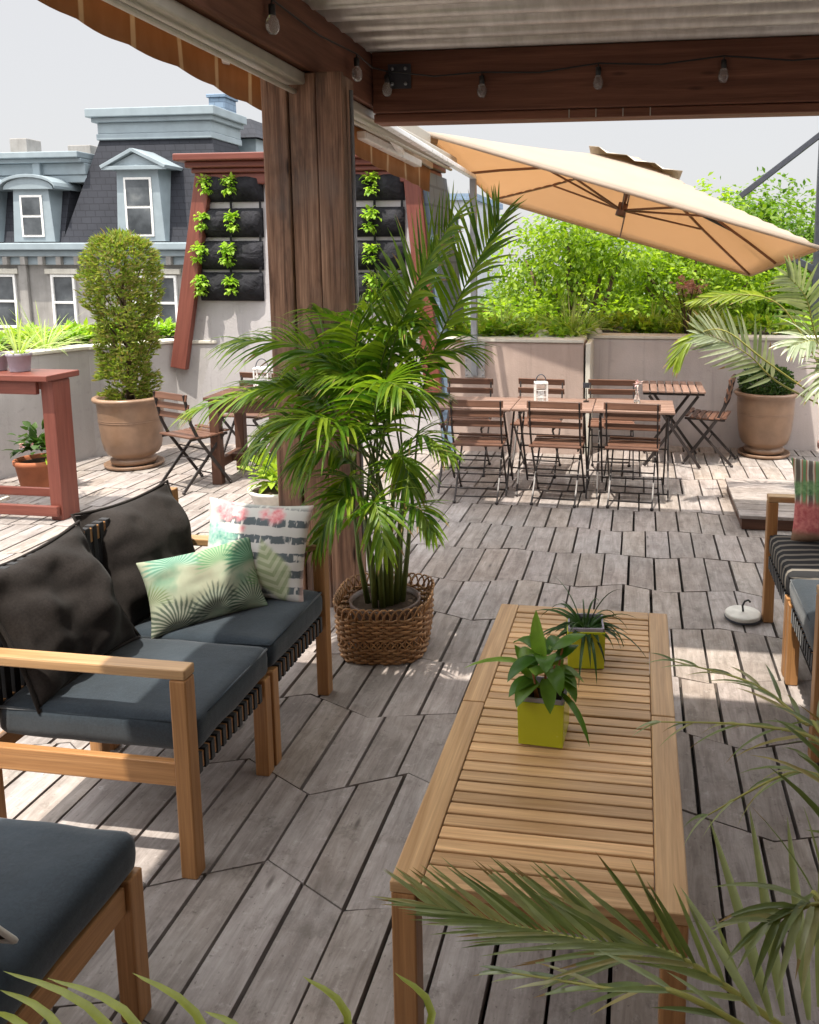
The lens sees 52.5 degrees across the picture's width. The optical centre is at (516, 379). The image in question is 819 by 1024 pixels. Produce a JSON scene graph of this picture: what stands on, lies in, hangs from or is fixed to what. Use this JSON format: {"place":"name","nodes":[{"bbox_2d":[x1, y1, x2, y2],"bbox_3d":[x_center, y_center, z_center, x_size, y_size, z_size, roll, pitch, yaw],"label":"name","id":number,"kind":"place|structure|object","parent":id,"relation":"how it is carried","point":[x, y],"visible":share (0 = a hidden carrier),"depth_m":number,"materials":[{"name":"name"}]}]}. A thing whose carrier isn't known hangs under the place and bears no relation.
{"place":"outdoors","nodes":[
{"label":"outdoors","id":0,"kind":"place"},
{"bbox_2d":[6,256,129,256],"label":"distant building","id":1,"kind":"structure","parent":0,"point":[48,256],"depth_m":54.59,"materials":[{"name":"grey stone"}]},
{"bbox_2d":[0,0,818,266],"label":"sky","id":2,"kind":"structure","parent":0,"point":[54,67],"materials":[{"name":"white"}]},
{"bbox_2d":[449,193,502,320],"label":"distant building","id":3,"kind":"structure","parent":0,"point":[481,290],"depth_m":53.49,"materials":[{"name":"grey stone"}]},
{"bbox_2d":[500,267,564,294],"bbox_3d":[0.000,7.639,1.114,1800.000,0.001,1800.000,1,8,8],"label":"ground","id":4,"kind":"structure","parent":0,"point":[505,268],"depth_m":419.56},
{"bbox_2d":[0,93,262,332],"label":"mansard townhouse","id":5,"kind":"structure","parent":4,"relation":"on","point":[128,172],"depth_m":21.42,"materials":[{"name":"grey stone"}]},
{"bbox_2d":[0,274,19,327],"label":"window","id":6,"kind":"structure","parent":5,"relation":"in","point":[8,283],"depth_m":22.16,"materials":[{"name":"white paint"}]},
{"bbox_2d":[50,274,78,326],"bbox_3d":[-12.102,-2.066,21.927,0.700,1.500,0.080,1,8,8],"label":"window","id":7,"kind":"structure","parent":5,"relation":"in","point":[64,299],"depth_m":21.90,"materials":[{"name":"white paint"}]},
{"bbox_2d":[131,275,154,317],"bbox_3d":[-9.876,-2.023,21.599,0.620,1.450,0.080,1,8,8],"label":"window","id":8,"kind":"structure","parent":5,"relation":"in","point":[151,275],"depth_m":21.53,"materials":[{"name":"white paint"}]},
{"bbox_2d":[155,275,177,330],"bbox_3d":[-9.184,-2.008,21.497,0.620,1.450,0.080,1,8,8],"label":"window","id":9,"kind":"structure","parent":5,"relation":"in","point":[169,306],"depth_m":21.46,"materials":[{"name":"white paint"}]},
{"bbox_2d":[463,283,552,318],"bbox_3d":[0.113,0.569,24.768,3.639,7.189,3.087,1,8,8],"label":"broadleaf tree","id":10,"kind":"object","parent":4,"relation":"on","point":[481,300],"visible":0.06,"depth_m":23.83,"materials":[{"name":"green plant"}]},
{"bbox_2d":[477,213,662,321],"bbox_3d":[0.837,1.341,13.520,3.303,8.904,3.335,1,8,8],"label":"broadleaf tree","id":11,"kind":"object","parent":4,"relation":"on","point":[576,250],"visible":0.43,"depth_m":12.58,"materials":[{"name":"green plant"}]},
{"bbox_2d":[536,236,661,318],"bbox_3d":[2.580,0.802,19.142,4.425,8.352,4.005,1,8,8],"label":"broadleaf tree","id":12,"kind":"object","parent":4,"relation":"on","point":[588,286],"visible":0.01,"depth_m":18.52,"materials":[{"name":"green plant"}]},
{"bbox_2d":[481,455,796,1023],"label":"terrace roof","id":13,"kind":"structure","parent":4,"relation":"on","point":[608,1014],"depth_m":3.05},
{"bbox_2d":[0,442,818,1023],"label":"deck floor","id":14,"kind":"structure","parent":13,"relation":"on","point":[266,912],"depth_m":2.76,"materials":[{"name":"grey wood"}]},
{"bbox_2d":[1,419,48,486],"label":"potted plant","id":15,"kind":"object","parent":14,"relation":"on","point":[32,470],"visible":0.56,"depth_m":6.11,"materials":[{"name":"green plant"}]},
{"bbox_2d":[0,368,79,519],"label":"bar table","id":16,"kind":"object","parent":14,"relation":"on","point":[61,490],"visible":0.98,"depth_m":5.44,"materials":[{"name":"red paint"}]},
{"bbox_2d":[0,334,8,370],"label":"potted plant","id":17,"kind":"object","parent":16,"relation":"on","point":[3,363],"visible":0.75,"depth_m":5.50,"materials":[{"name":"green plant"}]},
{"bbox_2d":[0,309,68,371],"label":"potted plant","id":18,"kind":"object","parent":16,"relation":"on","point":[17,361],"visible":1,"depth_m":5.42,"materials":[{"name":"green plant"}]},
{"bbox_2d":[0,818,151,1023],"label":"lounge chair","id":19,"kind":"object","parent":14,"relation":"on","point":[71,898],"visible":1,"depth_m":1.71,"materials":[{"name":"grey fabric"}]},
{"bbox_2d":[0,926,18,943],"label":"throw pillow","id":20,"kind":"object","parent":19,"relation":"on","point":[7,937],"visible":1,"depth_m":1.48,"materials":[{"name":"beige fabric"}]},
{"bbox_2d":[0,338,216,478],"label":"parapet wall","id":21,"kind":"structure","parent":14,"relation":"on","point":[16,410],"depth_m":7.11,"materials":[{"name":"white paint"}]},
{"bbox_2d":[0,334,174,351],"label":"planting bed","id":22,"kind":"object","parent":21,"relation":"in","point":[11,348],"visible":0.18,"depth_m":7.57,"materials":[{"name":"soil"}]},
{"bbox_2d":[0,300,95,352],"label":"ornamental grass","id":23,"kind":"object","parent":22,"relation":"on","point":[37,337],"depth_m":6.94,"materials":[{"name":"green plant"}]},
{"bbox_2d":[0,317,175,348],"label":"ground cover","id":24,"kind":"object","parent":22,"relation":"on","point":[167,325],"visible":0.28,"depth_m":7.55,"materials":[{"name":"green plant"}]},
{"bbox_2d":[72,227,166,470],"bbox_3d":[-3.258,-0.262,6.792,0.711,1.999,0.679,-5,10,-33],"label":"potted topiary","id":25,"kind":"object","parent":14,"relation":"on","point":[131,427],"visible":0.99,"depth_m":6.66,"materials":[{"name":"green plant"}]},
{"bbox_2d":[0,487,332,879],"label":"loveseat","id":26,"kind":"object","parent":14,"relation":"on","point":[194,696],"visible":0.67,"depth_m":2.40,"materials":[{"name":"grey fabric"}]},
{"bbox_2d":[0,520,140,713],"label":"throw pillow","id":27,"kind":"object","parent":26,"relation":"on","point":[57,593],"visible":0.84,"depth_m":2.48,"materials":[{"name":"black fabric"}]},
{"bbox_2d":[70,480,194,625],"bbox_3d":[-1.378,0.644,3.032,0.253,0.459,0.450,-23,0,22],"label":"throw pillow","id":28,"kind":"object","parent":26,"relation":"on","point":[153,523],"visible":0.68,"depth_m":2.90,"materials":[{"name":"black fabric"}]},
{"bbox_2d":[136,537,267,638],"bbox_3d":[-1.120,0.734,2.932,0.405,0.265,0.136,-9,-12,-35],"label":"throw pillow","id":29,"kind":"object","parent":26,"relation":"on","point":[184,590],"visible":1,"depth_m":2.88,"materials":[{"name":"fabric"}]},
{"bbox_2d":[207,497,313,601],"bbox_3d":[-0.990,0.648,3.110,0.405,0.371,0.144,4,-7,2],"label":"throw pillow","id":30,"kind":"object","parent":26,"relation":"on","point":[277,535],"visible":0.73,"depth_m":3.07,"materials":[{"name":"fabric"}]},
{"bbox_2d":[152,391,231,494],"bbox_3d":[-2.491,0.448,6.270,0.391,0.749,0.425,5,10,32],"label":"folding chair","id":31,"kind":"object","parent":14,"relation":"on","point":[191,434],"visible":0.89,"depth_m":6.19,"materials":[{"name":"brown wood"}]},
{"bbox_2d":[0,971,435,1023],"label":"potted palm","id":32,"kind":"object","parent":14,"relation":"on","point":[99,1017],"visible":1,"depth_m":1.19,"materials":[{"name":"plant"}]},
{"bbox_2d":[203,386,276,484],"bbox_3d":[-2.064,0.438,6.524,0.600,0.689,0.575,1,8,4],"label":"square table","id":33,"kind":"object","parent":14,"relation":"on","point":[222,458],"visible":0.27,"depth_m":6.32,"materials":[{"name":"brown wood"}]},
{"bbox_2d":[252,358,271,386],"bbox_3d":[-2.005,-0.035,6.446,0.120,0.268,0.120,-1,8,-4],"label":"lantern","id":34,"kind":"object","parent":33,"relation":"on","point":[260,368],"visible":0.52,"depth_m":6.43,"materials":[{"name":"white paint"}]},
{"bbox_2d":[222,372,272,466],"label":"folding chair","id":35,"kind":"object","parent":14,"relation":"on","point":[253,417],"visible":0.29,"depth_m":7.06,"materials":[{"name":"brown wood"}]},
{"bbox_2d":[236,448,278,505],"bbox_3d":[-1.682,0.660,5.810,0.499,0.458,0.596,-7,11,-38],"label":"potted plant","id":36,"kind":"object","parent":14,"relation":"on","point":[263,493],"visible":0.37,"depth_m":5.70,"materials":[{"name":"green plant"}]},
{"bbox_2d":[171,152,463,450],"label":"tapered tower","id":37,"kind":"structure","parent":14,"relation":"on","point":[198,318],"depth_m":7.54,"materials":[{"name":"paint"}]},
{"bbox_2d":[188,234,263,269],"bbox_3d":[-2.665,-1.163,7.457,0.664,0.321,0.223,1,8,8],"label":"fabric planter","id":38,"kind":"object","parent":37,"relation":"attached to","point":[234,255],"visible":1,"depth_m":7.48,"materials":[{"name":"fabric"}]},
{"bbox_2d":[190,267,263,300],"bbox_3d":[-2.658,-0.879,7.488,0.635,0.321,0.187,1,8,8],"label":"fabric planter","id":39,"kind":"object","parent":37,"relation":"attached to","point":[231,286],"visible":1,"depth_m":7.51,"materials":[{"name":"fabric"}]},
{"bbox_2d":[193,201,263,236],"bbox_3d":[-2.633,-1.457,7.430,0.618,0.321,0.184,1,8,8],"label":"fabric planter","id":40,"kind":"object","parent":37,"relation":"attached to","point":[234,222],"visible":0.99,"depth_m":7.45,"materials":[{"name":"fabric"}]},
{"bbox_2d":[195,172,263,201],"bbox_3d":[-2.622,-1.775,7.396,0.610,0.321,0.187,1,8,8],"label":"fabric planter","id":41,"kind":"object","parent":37,"relation":"attached to","point":[229,188],"visible":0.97,"depth_m":7.41,"materials":[{"name":"fabric"}]},
{"bbox_2d":[355,171,404,200],"bbox_3d":[-1.279,-1.746,7.195,0.545,0.321,0.209,1,8,8],"label":"fabric planter","id":42,"kind":"object","parent":37,"relation":"attached to","point":[386,187],"visible":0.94,"depth_m":7.21,"materials":[{"name":"fabric"}]},
{"bbox_2d":[356,200,404,236],"bbox_3d":[-1.281,-1.427,7.228,0.545,0.321,0.221,1,8,8],"label":"fabric planter","id":43,"kind":"object","parent":37,"relation":"attached to","point":[373,220],"visible":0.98,"depth_m":7.25,"materials":[{"name":"fabric"}]},
{"bbox_2d":[357,234,404,269],"bbox_3d":[-1.284,-1.132,7.248,0.545,0.321,0.208,1,8,8],"label":"fabric planter","id":44,"kind":"object","parent":37,"relation":"attached to","point":[371,249],"visible":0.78,"depth_m":7.28,"materials":[{"name":"fabric"}]},
{"bbox_2d":[358,267,405,301],"bbox_3d":[-1.286,-0.849,7.279,0.545,0.321,0.219,1,8,8],"label":"fabric planter","id":45,"kind":"object","parent":37,"relation":"attached to","point":[364,278],"visible":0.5,"depth_m":7.30,"materials":[{"name":"fabric"}]},
{"bbox_2d":[169,182,523,664],"bbox_3d":[-0.671,0.191,3.493,1.432,2.047,1.173,1,8,8],"label":"basket palm","id":46,"kind":"object","parent":14,"relation":"on","point":[383,618],"visible":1,"depth_m":3.36,"materials":[{"name":"plant"}]},
{"bbox_2d":[438,378,492,476],"bbox_3d":[-0.414,0.381,6.732,0.391,0.749,0.425,1,8,8],"label":"folding chair","id":47,"kind":"object","parent":14,"relation":"on","point":[469,389],"visible":0.4,"depth_m":6.83,"materials":[{"name":"brown wood"}]},
{"bbox_2d":[432,396,519,495],"bbox_3d":[-0.299,0.494,6.226,0.580,0.655,0.510,1,8,8],"label":"folding table","id":48,"kind":"object","parent":14,"relation":"on","point":[509,403],"visible":0.56,"depth_m":6.14,"materials":[{"name":"brown wood"}]},
{"bbox_2d":[448,399,508,504],"bbox_3d":[-0.274,0.490,5.983,0.391,0.749,0.425,1,8,6],"label":"folding chair","id":49,"kind":"object","parent":14,"relation":"on","point":[478,439],"visible":0.88,"depth_m":5.83,"materials":[{"name":"brown wood"}]},
{"bbox_2d":[175,0,818,607],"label":"pergola","id":50,"kind":"object","parent":14,"relation":"on","point":[309,182],"visible":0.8,"depth_m":4.04,"materials":[{"name":"brown wood"}]},
{"bbox_2d":[38,0,475,191],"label":"awning","id":51,"kind":"object","parent":50,"relation":"attached to","point":[201,47],"visible":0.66,"depth_m":3.73,"materials":[{"name":"beige fabric"}]},
{"bbox_2d":[265,0,818,97],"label":"string lights","id":52,"kind":"object","parent":50,"relation":"hanging from","point":[272,25],"visible":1,"depth_m":4.26,"materials":[{"name":"black plastic"}]},
{"bbox_2d":[440,333,587,456],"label":"parapet wall","id":53,"kind":"structure","parent":14,"relation":"on","point":[514,358],"depth_m":7.30,"materials":[{"name":"grey paint"}]},
{"bbox_2d":[465,179,484,377],"bbox_3d":[-0.378,-0.879,7.208,0.180,1.740,0.065,1,8,8],"label":"support pole","id":54,"kind":"object","parent":53,"relation":"attached to","point":[475,371],"visible":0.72,"depth_m":7.24,"materials":[{"name":"grey metal"}]},
{"bbox_2d":[510,378,564,478],"bbox_3d":[0.169,0.385,6.706,0.390,0.749,0.425,2,8,12],"label":"folding chair","id":55,"kind":"object","parent":14,"relation":"on","point":[521,389],"visible":0.59,"depth_m":6.78,"materials":[{"name":"brown wood"}]},
{"bbox_2d":[390,604,689,1023],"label":"coffee table","id":56,"kind":"object","parent":14,"relation":"on","point":[574,806],"visible":0.89,"depth_m":2.00,"materials":[{"name":"brown wood"}]},
{"bbox_2d":[465,611,589,748],"bbox_3d":[0.034,0.804,2.254,0.360,0.357,0.238,2,8,11],"label":"potted plant","id":57,"kind":"object","parent":56,"relation":"on","point":[545,703],"visible":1,"depth_m":2.21,"materials":[{"name":"green plant"}]},
{"bbox_2d":[536,576,645,687],"bbox_3d":[0.223,0.814,2.684,0.370,0.286,0.368,-2,9,-16],"label":"potted plant","id":58,"kind":"object","parent":56,"relation":"on","point":[588,652],"visible":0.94,"depth_m":2.63,"materials":[{"name":"green plant"}]},
{"bbox_2d":[511,397,595,498],"bbox_3d":[0.282,0.504,6.161,0.580,0.655,0.510,1,8,8],"label":"folding table","id":59,"kind":"object","parent":14,"relation":"on","point":[520,406],"visible":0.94,"depth_m":6.08,"materials":[{"name":"brown wood"}]},
{"bbox_2d":[534,374,547,400],"bbox_3d":[0.179,0.067,6.113,0.099,0.222,0.099,-1,8,-4],"label":"lantern","id":60,"kind":"object","parent":59,"relation":"on","point":[540,395],"visible":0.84,"depth_m":6.09,"materials":[{"name":"white paint"}]},
{"bbox_2d":[583,383,589,401],"bbox_3d":[0.523,0.095,6.188,0.050,0.145,0.040,1,8,8],"label":"table number stand","id":61,"kind":"object","parent":59,"relation":"on","point":[586,385],"visible":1,"depth_m":6.18,"materials":[{"name":"black metal"}]},
{"bbox_2d":[527,401,585,507],"bbox_3d":[0.292,0.499,5.920,0.391,0.749,0.425,2,8,11],"label":"folding chair","id":62,"kind":"object","parent":14,"relation":"on","point":[557,441],"visible":0.96,"depth_m":5.78,"materials":[{"name":"brown wood"}]},
{"bbox_2d":[371,653,818,1023],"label":"potted palm","id":63,"kind":"object","parent":14,"relation":"on","point":[624,947],"visible":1,"depth_m":1.29,"materials":[{"name":"green plant"}]},
{"bbox_2d":[588,379,635,479],"bbox_3d":[0.765,0.393,6.649,0.391,0.749,0.425,1,8,6],"label":"folding chair","id":64,"kind":"object","parent":14,"relation":"on","point":[595,421],"visible":0.59,"depth_m":6.74,"materials":[{"name":"brown wood"}]},
{"bbox_2d":[604,402,660,510],"bbox_3d":[0.827,0.509,5.851,0.390,0.749,0.425,2,8,12],"label":"folding chair","id":65,"kind":"object","parent":14,"relation":"on","point":[613,443],"visible":0.95,"depth_m":5.71,"materials":[{"name":"brown wood"}]},
{"bbox_2d":[593,399,674,500],"bbox_3d":[0.864,0.513,6.096,0.580,0.655,0.510,1,8,8],"label":"folding table","id":66,"kind":"object","parent":14,"relation":"on","point":[667,409],"visible":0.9,"depth_m":6.03,"materials":[{"name":"brown wood"}]},
{"bbox_2d":[634,379,641,402],"bbox_3d":[0.896,0.083,6.135,0.074,0.184,0.073,-3,9,-20],"label":"bud vase","id":67,"kind":"object","parent":66,"relation":"on","point":[636,398],"visible":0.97,"depth_m":6.12,"materials":[{"name":"white"}]},
{"bbox_2d":[642,380,705,468],"bbox_3d":[1.329,0.376,7.038,0.510,0.655,0.580,1,8,8],"label":"folding table","id":68,"kind":"object","parent":14,"relation":"on","point":[652,386],"visible":1,"depth_m":6.84,"materials":[{"name":"brown wood"}]},
{"bbox_2d":[588,333,818,450],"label":"parapet wall","id":69,"kind":"structure","parent":14,"relation":"on","point":[631,356],"depth_m":7.58,"materials":[{"name":"grey paint"}]},
{"bbox_2d":[584,338,593,454],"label":"corner trim","id":70,"kind":"structure","parent":69,"relation":"attached to","point":[589,359],"depth_m":7.24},
{"bbox_2d":[466,321,788,340],"bbox_3d":[2.272,-0.217,8.209,5.900,0.500,2.400,1,8,8],"label":"planting bed","id":71,"kind":"object","parent":69,"relation":"in","point":[665,332],"visible":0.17,"depth_m":8.25,"materials":[{"name":"soil"}]},
{"bbox_2d":[464,298,541,335],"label":"ornamental grass","id":72,"kind":"object","parent":71,"relation":"on","point":[506,316],"depth_m":7.66,"materials":[{"name":"green plant"}]},
{"bbox_2d":[534,330,552,336],"bbox_3d":[0.246,-0.399,7.514,0.177,0.128,0.146,1,8,8],"label":"rock","id":73,"kind":"object","parent":71,"relation":"on","point":[539,333],"visible":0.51,"depth_m":7.46,"materials":[{"name":"white stone"}]},
{"bbox_2d":[525,289,625,341],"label":"ornamental grass","id":74,"kind":"object","parent":71,"relation":"on","point":[574,318],"depth_m":7.62,"materials":[{"name":"green plant"}]},
{"bbox_2d":[586,326,602,337],"bbox_3d":[0.724,-0.442,7.745,0.162,0.129,0.146,5,10,29],"label":"rock","id":75,"kind":"object","parent":71,"relation":"on","point":[599,331],"visible":0.23,"depth_m":7.69,"materials":[{"name":"white stone"}]},
{"bbox_2d":[429,132,818,334],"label":"cantilever parasol","id":76,"kind":"object","parent":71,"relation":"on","point":[638,200],"visible":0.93,"depth_m":8.05,"materials":[{"name":"fabric"}]},
{"bbox_2d":[447,309,818,337],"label":"ground cover","id":77,"kind":"object","parent":71,"relation":"on","point":[624,321],"visible":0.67,"depth_m":7.75,"materials":[{"name":"green plant"}]},
{"bbox_2d":[618,302,677,332],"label":"ornamental grass","id":78,"kind":"object","parent":71,"relation":"on","point":[654,316],"depth_m":7.99,"materials":[{"name":"green plant"}]},
{"bbox_2d":[668,274,708,333],"bbox_3d":[1.628,-0.709,7.818,0.377,0.590,0.348,1,8,8],"label":"flowering shrub","id":79,"kind":"object","parent":71,"relation":"on","point":[690,286],"visible":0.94,"depth_m":7.78,"materials":[{"name":"green plant"}]},
{"bbox_2d":[641,273,749,335],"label":"ornamental grass","id":80,"kind":"object","parent":71,"relation":"on","point":[692,315],"depth_m":7.90,"materials":[{"name":"green plant"}]},
{"bbox_2d":[682,374,736,467],"bbox_3d":[1.666,0.337,7.030,0.425,0.749,0.390,3,9,20],"label":"folding chair","id":81,"kind":"object","parent":14,"relation":"on","point":[714,417],"visible":0.92,"depth_m":6.93,"materials":[{"name":"brown wood"}]},
{"bbox_2d":[724,599,761,624],"bbox_3d":[1.094,1.105,3.961,0.176,0.096,0.176,1,8,8],"label":"floor disc","id":82,"kind":"object","parent":14,"relation":"on","point":[742,614],"visible":1,"depth_m":3.93,"materials":[{"name":"white stone"}]},
{"bbox_2d":[725,478,794,530],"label":"deck platform","id":83,"kind":"structure","parent":14,"relation":"on","point":[748,497],"depth_m":5.59,"materials":[{"name":"grey wood"}]},
{"bbox_2d":[663,254,818,448],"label":"potted palm","id":84,"kind":"object","parent":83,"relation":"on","point":[701,338],"visible":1,"depth_m":5.58,"materials":[{"name":"plant"}]},
{"bbox_2d":[734,362,798,459],"bbox_3d":[2.204,0.259,7.267,0.561,0.830,0.561,1,8,8],"label":"planter urn","id":85,"kind":"object","parent":14,"relation":"on","point":[765,416],"visible":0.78,"depth_m":7.11,"materials":[{"name":"beige ceramic"}]},
{"bbox_2d":[761,493,818,762],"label":"loveseat","id":86,"kind":"object","parent":14,"relation":"on","point":[791,570],"visible":0.97,"depth_m":3.37,"materials":[{"name":"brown wood"}]},
{"bbox_2d":[791,458,818,541],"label":"throw pillow","id":87,"kind":"object","parent":86,"relation":"on","point":[806,509],"visible":1,"depth_m":3.71,"materials":[{"name":"fabric"}]},
{"bbox_2d":[601,172,798,322],"bbox_3d":[3.105,1.059,14.325,3.674,9.230,3.923,1,8,8],"label":"broadleaf tree","id":88,"kind":"object","parent":4,"relation":"on","point":[664,276],"visible":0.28,"depth_m":13.07,"materials":[{"name":"green plant"}]},
{"bbox_2d":[643,167,814,322],"bbox_3d":[4.828,0.373,17.576,4.636,9.646,4.084,1,8,8],"label":"broadleaf tree","id":89,"kind":"object","parent":4,"relation":"on","point":[764,207],"visible":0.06,"depth_m":16.68,"materials":[{"name":"green plant"}]},
{"bbox_2d":[723,178,818,319],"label":"broadleaf tree","id":90,"kind":"object","parent":4,"relation":"on","point":[809,236],"visible":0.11,"depth_m":14.45,"materials":[{"name":"green plant"}]},
{"bbox_2d":[588,234,676,312],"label":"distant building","id":91,"kind":"structure","parent":0,"point":[626,255],"depth_m":58.73,"materials":[{"name":"stone"}]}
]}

